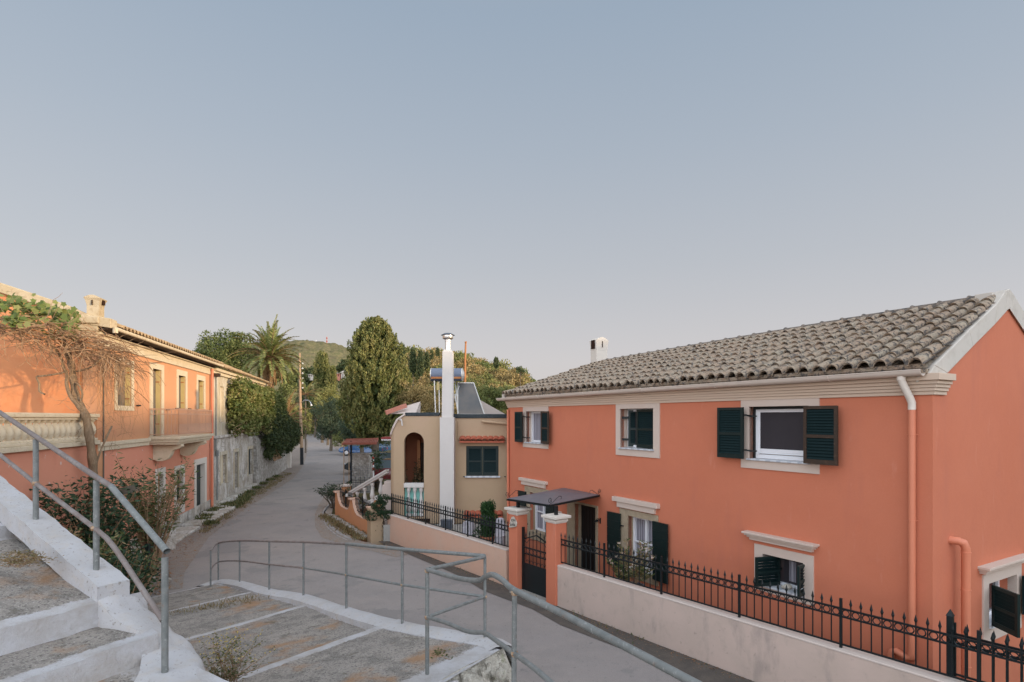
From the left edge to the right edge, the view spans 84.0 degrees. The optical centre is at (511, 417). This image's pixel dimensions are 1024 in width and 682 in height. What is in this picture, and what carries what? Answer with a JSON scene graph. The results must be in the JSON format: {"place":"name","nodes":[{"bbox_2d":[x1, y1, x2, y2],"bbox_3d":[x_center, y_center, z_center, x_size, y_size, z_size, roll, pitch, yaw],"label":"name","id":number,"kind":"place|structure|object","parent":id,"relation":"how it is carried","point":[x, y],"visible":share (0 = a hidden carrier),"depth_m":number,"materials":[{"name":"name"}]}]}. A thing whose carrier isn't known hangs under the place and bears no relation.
{"place":"outdoors","nodes":[
{"label":"outdoors","id":0,"kind":"place"},
{"bbox_2d":[133,499,235,552],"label":"pavement","id":1,"kind":"structure","parent":0,"point":[187,528],"depth_m":20.18,"materials":[{"name":"grey paint"}]},
{"bbox_2d":[162,529,175,549],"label":"whitish slab","id":2,"kind":"structure","parent":1,"relation":"on","point":[171,543],"depth_m":16.57,"materials":[{"name":"grey paint"}]},
{"bbox_2d":[134,439,307,591],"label":"verge","id":3,"kind":"structure","parent":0,"point":[180,562],"depth_m":17.83,"materials":[{"name":"concrete"}]},
{"bbox_2d":[29,474,151,568],"bbox_3d":[-8.640,2.500,11.657,2.262,2.725,1.765,0,0,0],"label":"leafy shrub","id":4,"kind":"object","parent":3,"relation":"on","point":[114,523],"visible":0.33,"depth_m":11.46,"materials":[{"name":"green plant"}]},
{"bbox_2d":[110,449,200,578],"bbox_3d":[-8.501,2.304,13.631,1.949,3.111,1.830,0,0,-42],"label":"oleander bush","id":5,"kind":"object","parent":3,"relation":"on","point":[144,538],"visible":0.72,"depth_m":13.53,"materials":[{"name":"green plant"}]},
{"bbox_2d":[193,474,281,524],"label":"roadside weeds","id":6,"kind":"object","parent":3,"relation":"on","point":[244,498],"visible":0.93,"depth_m":24.68,"materials":[{"name":"green plant"}]},
{"bbox_2d":[286,390,314,430],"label":"young palm","id":7,"kind":"object","parent":3,"relation":"on","point":[290,408],"visible":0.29,"depth_m":44.00,"materials":[{"name":"green plant"}]},
{"bbox_2d":[298,353,312,464],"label":"utility pole","id":8,"kind":"object","parent":3,"relation":"on","point":[301,430],"visible":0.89,"depth_m":46.56,"materials":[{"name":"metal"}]},
{"bbox_2d":[290,379,327,452],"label":"young palm","id":9,"kind":"object","parent":3,"relation":"on","point":[306,390],"visible":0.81,"depth_m":61.92,"materials":[{"name":"green plant"}]},
{"bbox_2d":[195,472,294,532],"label":"dry grass","id":10,"kind":"structure","parent":0,"point":[225,516],"depth_m":25.91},
{"bbox_2d":[204,340,349,406],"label":"hill","id":11,"kind":"structure","parent":0,"point":[336,353],"depth_m":482.71,"materials":[{"name":"plant"}]},
{"bbox_2d":[324,437,349,475],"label":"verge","id":12,"kind":"structure","parent":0,"point":[347,459],"depth_m":53.74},
{"bbox_2d":[315,484,407,556],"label":"verge","id":13,"kind":"structure","parent":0,"point":[324,531],"depth_m":18.73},
{"bbox_2d":[313,482,351,508],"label":"shrub","id":14,"kind":"object","parent":13,"relation":"on","point":[329,492],"visible":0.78,"depth_m":24.16,"materials":[{"name":"green plant"}]},
{"bbox_2d":[318,513,366,540],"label":"dry plants","id":15,"kind":"object","parent":13,"relation":"on","point":[344,528],"visible":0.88,"depth_m":19.54,"materials":[{"name":"green plant"}]},
{"bbox_2d":[342,438,378,483],"bbox_3d":[-7.963,2.488,30.038,1.922,2.724,6.714,0,0,-15],"label":"pergola","id":16,"kind":"object","parent":13,"relation":"on","point":[356,441],"visible":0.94,"depth_m":30.33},
{"bbox_2d":[362,493,392,530],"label":"pruned shrub","id":17,"kind":"object","parent":13,"relation":"on","point":[380,500],"visible":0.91,"depth_m":17.72,"materials":[{"name":"green plant"}]},
{"bbox_2d":[291,434,482,513],"bbox_3d":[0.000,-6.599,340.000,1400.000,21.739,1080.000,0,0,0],"label":"ground","id":18,"kind":"structure","parent":0,"point":[376,492],"depth_m":33.16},
{"bbox_2d":[0,283,223,556],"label":"old orange house","id":19,"kind":"structure","parent":18,"relation":"on","point":[174,428],"depth_m":14.89,"materials":[{"name":"paint"}]},
{"bbox_2d":[0,322,97,350],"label":"vine pergola","id":20,"kind":"object","parent":19,"relation":"attached to","point":[53,339],"visible":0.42,"depth_m":12.45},
{"bbox_2d":[0,292,167,512],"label":"grape vine","id":21,"kind":"object","parent":19,"relation":"attached to","point":[15,320],"visible":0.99,"depth_m":12.86,"materials":[{"name":"brown plant"}]},
{"bbox_2d":[118,364,124,405],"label":"window","id":22,"kind":"structure","parent":19,"relation":"in","point":[120,400],"depth_m":15.75,"materials":[{"name":"grey wood"}]},
{"bbox_2d":[109,485,139,496],"bbox_3d":[-8.617,1.621,12.650,0.577,0.286,0.100,0,0,-11],"label":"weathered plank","id":23,"kind":"object","parent":19,"relation":"attached to","point":[131,488],"visible":0.57,"depth_m":12.62,"materials":[{"name":"grey wood"}]},
{"bbox_2d":[153,370,155,435],"bbox_3d":[-11.377,-0.475,17.914,0.055,2.111,0.753,0,0,-14],"label":"balcony door","id":24,"kind":"structure","parent":19,"relation":"in","point":[154,380],"depth_m":18.15,"materials":[{"name":"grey wood"}]},
{"bbox_2d":[197,464,199,505],"bbox_3d":[-12.507,2.780,22.488,0.040,1.900,1.138,0,0,-14],"label":"door","id":25,"kind":"structure","parent":19,"relation":"in","point":[198,466],"depth_m":22.79,"materials":[{"name":"grey paint"}]},
{"bbox_2d":[117,323,271,505],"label":"ruined grey house","id":26,"kind":"structure","parent":18,"relation":"on","point":[233,466],"depth_m":26.63,"materials":[{"name":"paint"}]},
{"bbox_2d":[225,374,287,437],"bbox_3d":[-14.602,-0.525,33.514,1.194,3.102,15.731,0,0,-14],"label":"creeper","id":27,"kind":"object","parent":26,"relation":"attached to","point":[252,407],"visible":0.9,"depth_m":28.54,"materials":[{"name":"green plant"}]},
{"bbox_2d":[192,327,259,375],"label":"dark green tree","id":28,"kind":"object","parent":18,"relation":"on","point":[222,350],"visible":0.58,"depth_m":49.06,"materials":[{"name":"green plant"}]},
{"bbox_2d":[225,314,308,387],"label":"palm tree","id":29,"kind":"object","parent":18,"relation":"on","point":[268,344],"visible":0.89,"depth_m":41.46,"materials":[{"name":"green plant"}]},
{"bbox_2d":[253,434,290,484],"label":"stone wall","id":30,"kind":"structure","parent":18,"relation":"on","point":[263,469],"depth_m":34.07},
{"bbox_2d":[261,406,303,460],"bbox_3d":[-16.168,0.949,40.617,1.231,3.611,15.226,0,0,-14],"label":"creeper","id":31,"kind":"object","parent":30,"relation":"attached to","point":[289,435],"visible":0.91,"depth_m":37.33,"materials":[{"name":"green plant"}]},
{"bbox_2d":[274,370,298,402],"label":"sunlit tree","id":32,"kind":"object","parent":18,"relation":"on","point":[286,390],"visible":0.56,"depth_m":50.84,"materials":[{"name":"green plant"}]},
{"bbox_2d":[284,370,313,413],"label":"dark green tree","id":33,"kind":"object","parent":18,"relation":"on","point":[306,378],"visible":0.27,"depth_m":148.94,"materials":[{"name":"green plant"}]},
{"bbox_2d":[296,407,312,443],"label":"sunlit tree","id":34,"kind":"object","parent":18,"relation":"on","point":[308,414],"visible":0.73,"depth_m":61.84,"materials":[{"name":"green plant"}]},
{"bbox_2d":[295,380,314,411],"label":"shady tree","id":35,"kind":"object","parent":18,"relation":"on","point":[303,396],"visible":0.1,"depth_m":139.00,"materials":[{"name":"green plant"}]},
{"bbox_2d":[302,389,323,436],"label":"shady tree","id":36,"kind":"object","parent":18,"relation":"on","point":[314,418],"visible":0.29,"depth_m":111.17,"materials":[{"name":"green plant"}]},
{"bbox_2d":[311,350,329,442],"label":"cypress tree","id":37,"kind":"object","parent":18,"relation":"on","point":[321,363],"visible":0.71,"depth_m":87.33,"materials":[{"name":"green plant"}]},
{"bbox_2d":[311,384,340,444],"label":"sunlit tree","id":38,"kind":"object","parent":18,"relation":"on","point":[326,396],"visible":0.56,"depth_m":79.40,"materials":[{"name":"green plant"}]},
{"bbox_2d":[309,396,346,450],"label":"tree","id":39,"kind":"object","parent":18,"relation":"on","point":[328,427],"visible":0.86,"depth_m":65.36,"materials":[{"name":"green plant"}]},
{"bbox_2d":[147,579,511,681],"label":"stairs","id":40,"kind":"structure","parent":18,"relation":"on","point":[310,638],"depth_m":6.96,"materials":[{"name":"paint"}]},
{"bbox_2d":[67,528,129,570],"bbox_3d":[-7.266,2.701,9.272,1.791,1.923,1.487,0,0,0],"label":"leafy shrub","id":41,"kind":"object","parent":40,"relation":"on","point":[106,549],"visible":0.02,"depth_m":9.59,"materials":[{"name":"green plant"}]},
{"bbox_2d":[0,476,228,681],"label":"stairs","id":42,"kind":"structure","parent":40,"relation":"on","point":[73,616],"depth_m":4.53,"materials":[{"name":"paint"}]},
{"bbox_2d":[0,548,63,571],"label":"stair weed","id":43,"kind":"object","parent":42,"relation":"on","point":[21,559],"visible":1,"depth_m":4.72,"materials":[{"name":"brown plant"}]},
{"bbox_2d":[0,410,169,672],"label":"pipe railing","id":44,"kind":"object","parent":42,"relation":"on","point":[162,615],"visible":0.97,"depth_m":4.83,"materials":[{"name":"metal"}]},
{"bbox_2d":[88,540,171,596],"bbox_3d":[-6.748,2.876,9.621,1.540,1.773,1.356,0,0,17],"label":"leafy shrub","id":45,"kind":"object","parent":40,"relation":"on","point":[117,562],"visible":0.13,"depth_m":9.79,"materials":[{"name":"green plant"}]},
{"bbox_2d":[169,593,274,614],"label":"crack weeds","id":46,"kind":"object","parent":40,"relation":"on","point":[223,602],"visible":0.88,"depth_m":10.06,"materials":[{"name":"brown plant"}]},
{"bbox_2d":[189,622,275,681],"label":"yellow flowering weed","id":47,"kind":"object","parent":40,"relation":"on","point":[224,667],"visible":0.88,"depth_m":5.17,"materials":[{"name":"green plant"}]},
{"bbox_2d":[210,540,486,636],"bbox_3d":[-3.654,2.761,9.767,0.424,2.510,9.712,0,0,-43],"label":"pipe railing","id":48,"kind":"object","parent":40,"relation":"on","point":[401,549],"visible":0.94,"depth_m":7.97,"materials":[{"name":"metal"}]},
{"bbox_2d":[425,555,701,681],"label":"pipe railing","id":49,"kind":"object","parent":40,"relation":"on","point":[665,667],"visible":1,"depth_m":3.78,"materials":[{"name":"metal"}]},
{"bbox_2d":[324,365,337,393],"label":"cypress tree","id":50,"kind":"object","parent":18,"relation":"on","point":[331,377],"visible":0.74,"depth_m":85.58,"materials":[{"name":"green plant"}]},
{"bbox_2d":[332,431,346,447],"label":"dry shrub","id":51,"kind":"object","parent":18,"relation":"on","point":[338,438],"visible":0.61,"depth_m":59.88,"materials":[{"name":"green plant"}]},
{"bbox_2d":[335,359,348,372],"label":"dark green tree","id":52,"kind":"object","parent":18,"relation":"on","point":[339,367],"visible":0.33,"depth_m":168.83,"materials":[{"name":"green plant"}]},
{"bbox_2d":[337,418,356,440],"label":"blue green shrub","id":53,"kind":"object","parent":18,"relation":"on","point":[351,435],"visible":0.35,"depth_m":57.29,"materials":[{"name":"green plant"}]},
{"bbox_2d":[333,490,382,544],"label":"scalloped garden wall","id":54,"kind":"structure","parent":18,"relation":"on","point":[351,514],"depth_m":19.14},
{"bbox_2d":[340,489,352,507],"bbox_3d":[-6.192,3.025,21.186,0.032,0.750,1.840,0,0,-30],"label":"iron fence","id":55,"kind":"object","parent":54,"relation":"on","point":[344,492],"visible":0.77,"depth_m":21.34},
{"bbox_2d":[355,495,369,517],"bbox_3d":[-5.056,3.025,19.244,0.031,0.750,1.860,0,0,-30],"label":"iron fence","id":56,"kind":"object","parent":54,"relation":"on","point":[364,503],"visible":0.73,"depth_m":19.23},
{"bbox_2d":[351,453,372,492],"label":"rendered block","id":57,"kind":"structure","parent":18,"relation":"on","point":[361,466],"depth_m":29.84,"materials":[{"name":"stone"}]},
{"bbox_2d":[356,435,390,450],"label":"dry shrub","id":58,"kind":"object","parent":18,"relation":"on","point":[380,441],"visible":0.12,"depth_m":36.79,"materials":[{"name":"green plant"}]},
{"bbox_2d":[335,315,412,487],"bbox_3d":[-8.533,-0.927,34.855,4.728,10.762,4.666,0,0,0],"label":"cypress tree","id":59,"kind":"object","parent":18,"relation":"on","point":[371,386],"visible":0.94,"depth_m":34.05,"materials":[{"name":"green plant"}]},
{"bbox_2d":[370,447,386,471],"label":"garden bush","id":60,"kind":"object","parent":18,"relation":"on","point":[377,459],"visible":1,"depth_m":26.93,"materials":[{"name":"green plant"}]},
{"bbox_2d":[372,458,390,478],"bbox_3d":[-7.293,3.144,33.764,3.912,1.412,1.950,0,0,-2],"label":"parked car","id":61,"kind":"object","parent":18,"relation":"on","point":[386,464],"visible":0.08,"depth_m":32.95,"materials":[{"name":"red paint"}]},
{"bbox_2d":[382,480,390,524],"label":"pier","id":62,"kind":"structure","parent":18,"relation":"on","point":[386,488],"depth_m":19.10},
{"bbox_2d":[408,346,416,385],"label":"cypress tree","id":63,"kind":"object","parent":18,"relation":"on","point":[412,361],"visible":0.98,"depth_m":104.65,"materials":[{"name":"green plant"}]},
{"bbox_2d":[397,375,433,412],"bbox_3d":[-5.745,0.959,34.010,2.062,7.026,2.365,0,0,-28],"label":"ochre tree","id":64,"kind":"object","parent":18,"relation":"on","point":[411,395],"visible":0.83,"depth_m":33.79,"materials":[{"name":"brown plant"}]},
{"bbox_2d":[416,349,424,388],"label":"cypress tree","id":65,"kind":"object","parent":18,"relation":"on","point":[420,360],"visible":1,"depth_m":103.74,"materials":[{"name":"green plant"}]},
{"bbox_2d":[423,351,430,371],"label":"cypress tree","id":66,"kind":"object","parent":18,"relation":"on","point":[426,356],"visible":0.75,"depth_m":107.66,"materials":[{"name":"green plant"}]},
{"bbox_2d":[423,383,441,415],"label":"ochre tree","id":67,"kind":"object","parent":18,"relation":"on","point":[431,408],"visible":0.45,"depth_m":41.67,"materials":[{"name":"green plant"}]},
{"bbox_2d":[385,333,506,524],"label":"ochre house","id":68,"kind":"structure","parent":18,"relation":"on","point":[447,446],"depth_m":18.08,"materials":[{"name":"paint"}]},
{"bbox_2d":[412,458,423,482],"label":"porch plant","id":69,"kind":"object","parent":68,"relation":"on","point":[416,475],"visible":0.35,"depth_m":18.87,"materials":[{"name":"green plant"}]},
{"bbox_2d":[421,443,423,482],"bbox_3d":[-2.975,2.050,19.520,0.320,2.400,0.040,0,0,0],"label":"door","id":70,"kind":"structure","parent":68,"relation":"in","point":[422,444],"depth_m":19.50,"materials":[{"name":"brown wood"}]},
{"bbox_2d":[430,368,484,413],"bbox_3d":[-1.890,-0.922,19.795,1.949,1.673,1.245,0,0,0],"label":"solar water heater","id":71,"kind":"object","parent":68,"relation":"on","point":[467,401],"visible":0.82,"depth_m":19.88,"materials":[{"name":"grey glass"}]},
{"bbox_2d":[466,446,498,475],"bbox_3d":[-0.946,1.375,18.210,1.035,0.953,0.080,0,0,0],"label":"window","id":72,"kind":"structure","parent":68,"relation":"in","point":[466,446],"depth_m":18.17,"materials":[{"name":"green paint"}]},
{"bbox_2d":[387,513,508,584],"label":"garden wall","id":73,"kind":"structure","parent":18,"relation":"on","point":[408,533],"depth_m":14.99,"materials":[{"name":"paint"}]},
{"bbox_2d":[391,493,508,546],"bbox_3d":[-1.930,2.703,15.479,0.036,0.695,6.018,0,0,-38],"label":"iron fence","id":74,"kind":"object","parent":73,"relation":"on","point":[407,503],"visible":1,"depth_m":15.09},
{"bbox_2d":[455,373,488,400],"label":"bright shrub","id":75,"kind":"object","parent":18,"relation":"on","point":[479,383],"visible":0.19,"depth_m":45.91,"materials":[{"name":"green plant"}]},
{"bbox_2d":[463,363,486,381],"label":"ochre hill shrub","id":76,"kind":"object","parent":18,"relation":"on","point":[474,367],"visible":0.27,"depth_m":111.94,"materials":[{"name":"yellow plant"}]},
{"bbox_2d":[477,384,511,411],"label":"bright shrub","id":77,"kind":"object","parent":18,"relation":"on","point":[490,395],"visible":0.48,"depth_m":37.43,"materials":[{"name":"green plant"}]},
{"bbox_2d":[494,372,524,385],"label":"ochre hill shrub","id":78,"kind":"object","parent":18,"relation":"on","point":[502,376],"visible":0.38,"depth_m":115.21,"materials":[{"name":"yellow plant"}]},
{"bbox_2d":[495,372,526,386],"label":"ochre hill shrub","id":79,"kind":"object","parent":18,"relation":"on","point":[512,375],"visible":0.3,"depth_m":114.99,"materials":[{"name":"yellow plant"}]},
{"bbox_2d":[504,502,531,588],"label":"gate pillar","id":80,"kind":"structure","parent":18,"relation":"on","point":[518,512],"depth_m":12.70,"materials":[{"name":"orange paint"}]},
{"bbox_2d":[522,527,545,597],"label":"garden gate","id":81,"kind":"structure","parent":80,"relation":"attached to","point":[534,579],"depth_m":12.39,"materials":[{"name":"black metal"}]},
{"bbox_2d":[506,488,600,506],"bbox_3d":[1.077,1.783,13.462,1.461,0.197,2.700,0,0,40],"label":"gate canopy","id":82,"kind":"object","parent":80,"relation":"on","point":[555,497],"visible":1,"depth_m":12.92,"materials":[{"name":"black metal"}]},
{"bbox_2d":[541,506,570,605],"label":"gate pillar","id":83,"kind":"structure","parent":18,"relation":"on","point":[555,521],"depth_m":11.72,"materials":[{"name":"orange paint"}]},
{"bbox_2d":[605,538,654,584],"bbox_3d":[2.388,3.187,11.558,1.030,1.427,0.699,0,0,0],"label":"potted oleander","id":84,"kind":"object","parent":18,"relation":"on","point":[636,572],"visible":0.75,"depth_m":11.48,"materials":[{"name":"plant"}]},
{"bbox_2d":[496,289,1023,681],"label":"salmon house","id":85,"kind":"structure","parent":18,"relation":"on","point":[874,460],"depth_m":9.08,"materials":[{"name":"orange paint"}]},
{"bbox_2d":[524,411,540,443],"bbox_3d":[0.736,0.275,16.131,0.290,0.911,1.042,0,0,-30],"label":"window","id":86,"kind":"structure","parent":85,"relation":"in","point":[535,416],"depth_m":16.45,"materials":[{"name":"plastic"}]},
{"bbox_2d":[530,505,545,534],"bbox_3d":[0.835,2.690,15.983,0.250,1.109,0.897,0,0,-30],"label":"window","id":87,"kind":"structure","parent":85,"relation":"in","point":[540,523],"depth_m":16.25,"materials":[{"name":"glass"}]},
{"bbox_2d":[581,505,600,570],"bbox_3d":[1.924,3.186,14.028,0.384,2.007,1.083,0,0,-30],"label":"door","id":88,"kind":"structure","parent":85,"relation":"in","point":[588,520],"depth_m":14.30,"materials":[{"name":"wood"}]},
{"bbox_2d":[618,409,653,450],"bbox_3d":[2.832,0.252,12.579,0.320,0.903,1.112,0,0,-30],"label":"window","id":89,"kind":"structure","parent":85,"relation":"in","point":[629,447],"depth_m":12.83,"materials":[{"name":"white glass"}]},
{"bbox_2d":[629,517,652,574],"bbox_3d":[2.908,2.779,12.452,0.200,1.170,0.844,0,0,-30],"label":"window","id":90,"kind":"structure","parent":85,"relation":"in","point":[642,528],"depth_m":12.64,"materials":[{"name":"plastic"}]},
{"bbox_2d":[746,409,808,464],"bbox_3d":[4.532,0.276,9.606,0.250,0.934,1.164,0,0,-30],"label":"window","id":91,"kind":"structure","parent":85,"relation":"in","point":[779,432],"depth_m":9.71,"materials":[{"name":"white plastic"}]},
{"bbox_2d":[763,558,802,597],"bbox_3d":[4.608,2.622,9.545,0.320,0.552,0.799,0,0,-30],"label":"window","id":92,"kind":"structure","parent":85,"relation":"in","point":[788,574],"depth_m":9.62,"materials":[{"name":"white glass"}]},
{"bbox_2d":[989,580,999,628],"bbox_3d":[7.434,2.790,8.785,1.000,0.666,0.310,0,0,-30],"label":"window","id":93,"kind":"structure","parent":85,"relation":"in","point":[997,583],"depth_m":9.01,"materials":[{"name":"white plastic"}]},
{"bbox_2d":[557,564,964,681],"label":"garden wall","id":94,"kind":"structure","parent":18,"relation":"on","point":[751,649],"depth_m":8.72,"materials":[{"name":"paint"}]},
{"bbox_2d":[561,534,1023,681],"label":"iron fence","id":95,"kind":"object","parent":94,"relation":"on","point":[841,616],"visible":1,"depth_m":7.72,"materials":[{"name":"metal"}]},
{"bbox_2d":[946,609,954,675],"bbox_3d":[5.118,3.190,6.641,0.072,1.920,0.072,0,0,-38],"label":"gate post","id":96,"kind":"object","parent":18,"relation":"on","point":[950,615],"visible":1,"depth_m":6.62,"materials":[{"name":"black metal"}]},
{"bbox_2d":[954,622,1023,681],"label":"driveway gate","id":97,"kind":"structure","parent":96,"relation":"attached to","point":[983,649],"depth_m":6.44,"materials":[{"name":"black metal"}]},
{"bbox_2d":[151,432,680,681],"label":"road","id":98,"kind":"structure","parent":0,"point":[553,650],"depth_m":13.38,"materials":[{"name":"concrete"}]},
{"bbox_2d":[123,548,160,592],"bbox_3d":[-7.939,3.248,11.970,1.129,1.227,0.993,0,0,0],"label":"leafy shrub","id":99,"kind":"object","parent":98,"relation":"on","point":[147,566],"visible":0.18,"depth_m":12.03,"materials":[{"name":"green plant"}]},
{"bbox_2d":[338,445,386,455],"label":"parked car","id":100,"kind":"object","parent":98,"relation":"on","point":[354,450],"visible":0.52,"depth_m":57.57,"materials":[{"name":"blue paint"}]},
{"bbox_2d":[344,452,390,469],"bbox_3d":[-9.390,3.119,39.493,4.213,1.462,2.000,0,0,-6],"label":"parked car","id":101,"kind":"object","parent":98,"relation":"on","point":[347,466],"visible":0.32,"depth_m":38.82,"materials":[{"name":"paint"}]},
{"bbox_2d":[438,649,510,681],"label":"rock bank","id":102,"kind":"object","parent":98,"relation":"on","point":[495,667],"visible":1,"depth_m":5.63,"materials":[{"name":"stone"}]},
{"bbox_2d":[379,541,753,681],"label":"asphalt edge","id":103,"kind":"object","parent":98,"relation":"on","point":[703,673],"visible":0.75,"depth_m":9.95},
{"bbox_2d":[385,541,743,678],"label":"leaf litter","id":104,"kind":"object","parent":103,"relation":"on","point":[579,617],"visible":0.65,"depth_m":10.60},
{"bbox_2d":[383,523,508,545],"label":"terrace","id":105,"kind":"structure","parent":0,"point":[386,532],"depth_m":17.70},
{"bbox_2d":[463,521,474,534],"bbox_3d":[-1.151,3.029,14.862,0.380,0.603,0.501,0,0,0],"label":"covered chair","id":106,"kind":"object","parent":105,"relation":"on","point":[465,526],"visible":0.4,"depth_m":14.98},
{"bbox_2d":[472,499,497,541],"bbox_3d":[-0.654,2.702,14.621,0.699,1.256,0.541,0,0,18],"label":"potted thuja","id":107,"kind":"object","parent":105,"relation":"on","point":[488,508],"visible":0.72,"depth_m":14.52,"materials":[{"name":"plant"}]},
{"bbox_2d":[496,518,505,544],"bbox_3d":[-0.300,2.936,14.262,0.285,0.788,0.501,0,0,0],"label":"covered chair","id":108,"kind":"object","parent":105,"relation":"on","point":[500,532],"visible":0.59,"depth_m":14.36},
{"bbox_2d":[0,0,1023,380],"label":"sky","id":109,"kind":"structure","parent":0,"point":[528,183],"materials":[{"name":"blue"}]},
{"bbox_3d":[-4.837,3.489,20.638,2.075,1.522,2.020,0,0,0],"label":"side stair","id":110,"kind":"object","parent":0,"visible":0},
{"bbox_2d":[345,469,388,508],"bbox_3d":[-5.199,2.611,20.350,2.371,1.660,0.474,0,0,39],"label":"stair balustrade","id":111,"kind":"object","parent":110,"relation":"on","point":[370,481],"visible":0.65,"depth_m":20.09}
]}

